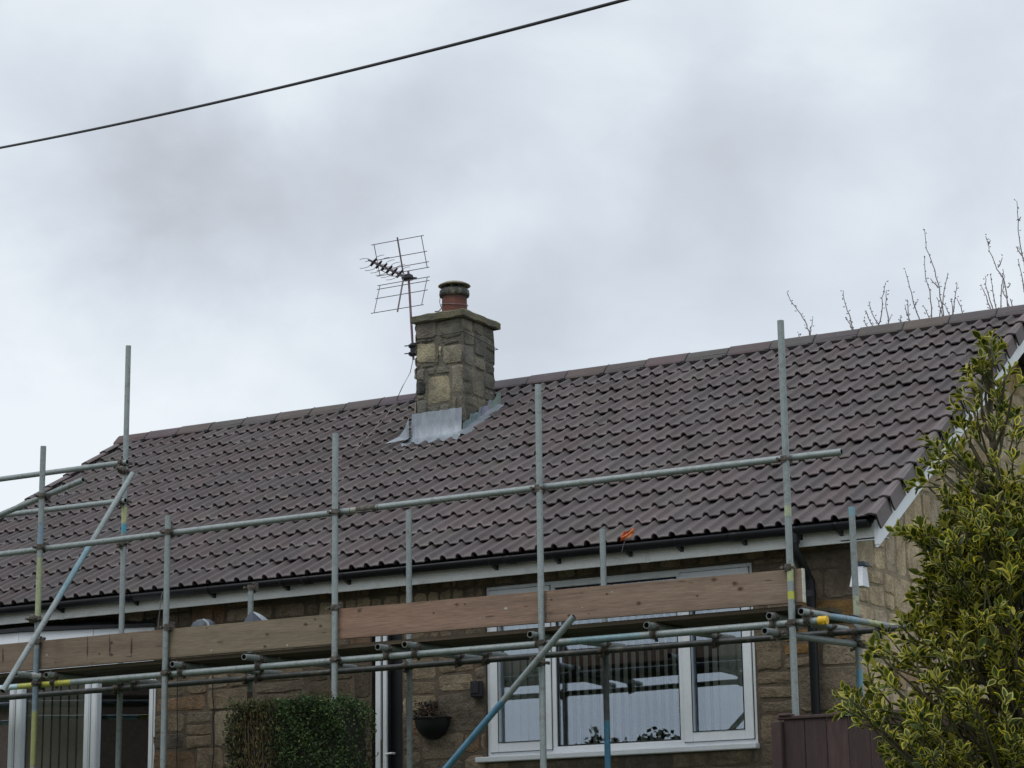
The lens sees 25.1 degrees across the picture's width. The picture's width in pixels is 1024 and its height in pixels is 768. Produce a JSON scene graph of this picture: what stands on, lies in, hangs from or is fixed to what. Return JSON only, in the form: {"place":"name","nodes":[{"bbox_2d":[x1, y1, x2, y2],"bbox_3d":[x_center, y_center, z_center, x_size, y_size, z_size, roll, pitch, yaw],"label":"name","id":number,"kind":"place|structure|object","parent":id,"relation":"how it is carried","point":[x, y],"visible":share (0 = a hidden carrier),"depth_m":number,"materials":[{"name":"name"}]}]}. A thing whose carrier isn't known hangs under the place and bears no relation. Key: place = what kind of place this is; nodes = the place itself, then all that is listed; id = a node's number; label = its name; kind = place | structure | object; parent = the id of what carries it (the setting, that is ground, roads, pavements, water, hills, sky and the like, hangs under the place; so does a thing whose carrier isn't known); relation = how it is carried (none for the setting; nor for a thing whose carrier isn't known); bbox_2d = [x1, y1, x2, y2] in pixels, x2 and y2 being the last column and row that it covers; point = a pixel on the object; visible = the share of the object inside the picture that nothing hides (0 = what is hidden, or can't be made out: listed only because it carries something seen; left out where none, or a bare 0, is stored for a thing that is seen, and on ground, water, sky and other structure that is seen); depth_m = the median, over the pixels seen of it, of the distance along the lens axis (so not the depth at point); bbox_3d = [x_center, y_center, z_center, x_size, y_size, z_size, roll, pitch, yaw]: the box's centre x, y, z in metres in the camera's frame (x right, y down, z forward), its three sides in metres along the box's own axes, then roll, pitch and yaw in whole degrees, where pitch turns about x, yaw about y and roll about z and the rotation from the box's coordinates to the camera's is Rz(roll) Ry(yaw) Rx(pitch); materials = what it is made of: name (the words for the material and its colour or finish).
{"place":"outdoors","nodes":[
{"label":"outdoors","id":0,"kind":"place"},
{"bbox_2d":[0,0,628,148],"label":"overhead cable","id":1,"kind":"object","parent":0,"point":[373,64],"visible":1,"depth_m":11.79,"materials":[{"name":"black rubber"}]},
{"bbox_2d":[0,0,1023,511],"label":"sky","id":2,"kind":"structure","parent":0,"point":[631,180],"materials":[{"name":"grey"}]},
{"bbox_3d":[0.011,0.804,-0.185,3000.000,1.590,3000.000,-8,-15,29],"label":"ground","id":3,"kind":"structure","parent":0,"visible":0},
{"bbox_2d":[222,690,378,767],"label":"clipped hedge","id":4,"kind":"object","parent":3,"relation":"on","point":[321,731],"visible":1,"depth_m":15.29,"materials":[{"name":"green plant"}]},
{"bbox_2d":[0,320,910,767],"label":"scaffold","id":5,"kind":"object","parent":3,"relation":"on","point":[788,624],"visible":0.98,"depth_m":17.64,"materials":[{"name":"metal"}]},
{"bbox_2d":[0,629,170,672],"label":"toe board","id":6,"kind":"object","parent":5,"relation":"attached to","point":[105,649],"visible":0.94,"depth_m":18.75,"materials":[{"name":"brown wood"}]},
{"bbox_2d":[0,653,342,683],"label":"walkway board","id":7,"kind":"object","parent":5,"relation":"on","point":[173,668],"visible":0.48,"depth_m":18.77,"materials":[{"name":"brown wood"}]},
{"bbox_2d":[0,646,348,679],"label":"walkway board","id":8,"kind":"object","parent":5,"relation":"on","point":[202,660],"visible":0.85,"depth_m":18.32,"materials":[{"name":"brown wood"}]},
{"bbox_2d":[21,653,382,682],"bbox_3d":[-2.551,2.337,18.907,3.722,0.029,0.230,-8,-15,29],"label":"walkway board","id":9,"kind":"object","parent":5,"relation":"on","point":[185,669],"visible":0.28,"depth_m":19.05,"materials":[{"name":"brown wood"}]},
{"bbox_2d":[18,660,385,689],"bbox_3d":[-2.759,2.426,19.284,3.972,0.029,0.230,-8,-15,29],"label":"walkway board","id":10,"kind":"object","parent":5,"relation":"on","point":[256,670],"visible":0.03,"depth_m":18.90,"materials":[{"name":"brown wood"}]},
{"bbox_2d":[191,619,215,626],"bbox_3d":[-2.611,2.130,19.473,0.292,0.275,0.224,-8,-15,29],"label":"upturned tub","id":11,"kind":"object","parent":5,"relation":"on","point":[201,622],"visible":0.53,"depth_m":19.42,"materials":[{"name":"grey plastic"}]},
{"bbox_2d":[169,614,331,657],"bbox_3d":[-2.051,1.976,17.979,1.572,0.230,0.048,-8,-15,29],"label":"toe board","id":12,"kind":"object","parent":5,"relation":"attached to","point":[294,632],"visible":1,"depth_m":17.95,"materials":[{"name":"brown wood"}]},
{"bbox_2d":[244,612,267,621],"bbox_3d":[-2.128,1.981,19.082,0.260,0.173,0.327,5,-14,-23],"label":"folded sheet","id":13,"kind":"object","parent":5,"relation":"on","point":[253,616],"visible":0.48,"depth_m":19.04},
{"bbox_2d":[339,568,805,638],"bbox_3d":[0.339,1.606,16.631,3.835,0.249,0.049,-8,-15,29],"label":"toe board","id":14,"kind":"object","parent":5,"relation":"attached to","point":[765,588],"visible":1,"depth_m":16.53,"materials":[{"name":"brown wood"}]},
{"bbox_2d":[338,605,814,651],"bbox_3d":[0.368,1.790,16.737,3.862,0.041,0.230,-8,-15,29],"label":"walkway board","id":15,"kind":"object","parent":5,"relation":"on","point":[671,620],"visible":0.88,"depth_m":16.55,"materials":[{"name":"brown wood"}]},
{"bbox_2d":[331,607,841,655],"bbox_3d":[0.445,1.838,16.953,4.172,0.041,0.230,-8,-15,29],"label":"walkway board","id":16,"kind":"object","parent":5,"relation":"on","point":[698,624],"visible":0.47,"depth_m":16.80,"materials":[{"name":"brown wood"}]},
{"bbox_2d":[391,617,814,652],"bbox_3d":[0.667,1.866,17.087,3.717,0.041,0.230,-8,-15,29],"label":"walkway board","id":17,"kind":"object","parent":5,"relation":"on","point":[615,633],"visible":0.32,"depth_m":16.90,"materials":[{"name":"brown wood"}]},
{"bbox_2d":[391,614,862,659],"bbox_3d":[0.708,1.920,17.323,4.042,0.041,0.230,-8,-15,29],"label":"walkway board","id":18,"kind":"object","parent":5,"relation":"on","point":[833,622],"visible":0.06,"depth_m":17.24,"materials":[{"name":"brown wood"}]},
{"bbox_2d":[0,280,1023,767],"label":"stone bungalow","id":19,"kind":"object","parent":3,"relation":"on","point":[872,402],"visible":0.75,"depth_m":20.20,"materials":[{"name":"tile"}]},
{"bbox_2d":[0,617,155,767],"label":"bow window","id":20,"kind":"structure","parent":19,"relation":"in","point":[12,712],"depth_m":20.71,"materials":[{"name":"white plastic"}]},
{"bbox_2d":[157,592,162,629],"bbox_3d":[-3.101,2.013,20.216,0.015,0.353,0.145,5,-14,-24],"label":"loose wire","id":21,"kind":"object","parent":19,"relation":"hanging from","point":[159,610],"visible":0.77,"depth_m":20.21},
{"bbox_2d":[176,609,178,767],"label":"wall cable","id":22,"kind":"object","parent":19,"relation":"attached to","point":[176,705],"depth_m":20.29,"materials":[{"name":"black plastic"}]},
{"bbox_2d":[212,611,214,767],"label":"wall cable","id":23,"kind":"object","parent":19,"relation":"attached to","point":[213,706],"depth_m":20.09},
{"bbox_2d":[375,635,402,767],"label":"door","id":24,"kind":"structure","parent":19,"relation":"in","point":[388,684],"depth_m":19.21,"materials":[{"name":"white plastic"}]},
{"bbox_2d":[355,235,429,451],"bbox_3d":[-1.264,-0.324,23.493,0.725,2.174,2.361,1,-13,-9],"label":"tv aerial","id":25,"kind":"object","parent":19,"relation":"attached to","point":[408,277],"visible":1,"depth_m":23.17,"materials":[{"name":"grey metal"}]},
{"bbox_2d":[413,699,451,739],"bbox_3d":[-0.694,2.753,18.890,0.356,0.334,0.189,-8,-15,29],"label":"wall basket","id":26,"kind":"object","parent":19,"relation":"attached to","point":[433,725],"depth_m":18.86,"materials":[{"name":"black plastic"}]},
{"bbox_2d":[470,681,482,697],"bbox_3d":[-0.290,2.495,18.782,0.096,0.131,0.068,-8,-15,29],"label":"bell box","id":27,"kind":"object","parent":19,"relation":"attached to","point":[476,689],"visible":1,"depth_m":18.76,"materials":[{"name":"black plastic"}]},
{"bbox_2d":[475,562,759,762],"bbox_3d":[0.817,2.236,18.273,2.492,1.435,0.212,-8,-15,29],"label":"window","id":28,"kind":"structure","parent":19,"relation":"in","point":[738,701],"depth_m":18.22,"materials":[{"name":"white plastic"}]},
{"bbox_2d":[620,528,633,552],"bbox_3d":[0.895,1.227,17.993,0.129,0.197,0.065,-8,-15,29],"label":"rag","id":29,"kind":"object","parent":19,"relation":"on","point":[627,534],"visible":1,"depth_m":18.01,"materials":[{"name":"orange fabric"}]},
{"bbox_2d":[850,561,868,587],"bbox_3d":[2.599,1.432,17.218,0.145,0.188,0.190,-8,-15,29],"label":"wall lamp","id":30,"kind":"object","parent":19,"relation":"attached to","point":[863,581],"visible":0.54,"depth_m":17.16,"materials":[{"name":"white plastic"}]},
{"bbox_2d":[787,281,891,336],"bbox_3d":[4.206,2.663,27.785,1.427,7.864,0.914,-8,-15,29],"label":"bare tree","id":31,"kind":"object","parent":3,"relation":"on","point":[852,327],"visible":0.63,"depth_m":28.46,"materials":[{"name":"brown plant"}]},
{"bbox_2d":[771,707,1006,767],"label":"fence panel","id":32,"kind":"object","parent":3,"relation":"on","point":[794,745],"visible":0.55,"depth_m":14.25,"materials":[{"name":"brown wood"}]},
{"bbox_2d":[826,328,1023,767],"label":"variegated holly","id":33,"kind":"object","parent":3,"relation":"on","point":[970,582],"visible":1,"depth_m":8.64,"materials":[{"name":"green plant"}]},
{"bbox_2d":[898,229,963,321],"bbox_3d":[5.152,2.203,26.881,0.858,8.329,1.044,-4,-13,15],"label":"bare tree","id":34,"kind":"object","parent":3,"relation":"on","point":[941,311],"visible":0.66,"depth_m":27.42,"materials":[{"name":"brown plant"}]},
{"bbox_2d":[980,199,1023,308],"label":"bare tree","id":35,"kind":"object","parent":3,"relation":"on","point":[1002,275],"visible":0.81,"depth_m":27.93,"materials":[{"name":"brown plant"}]}
]}

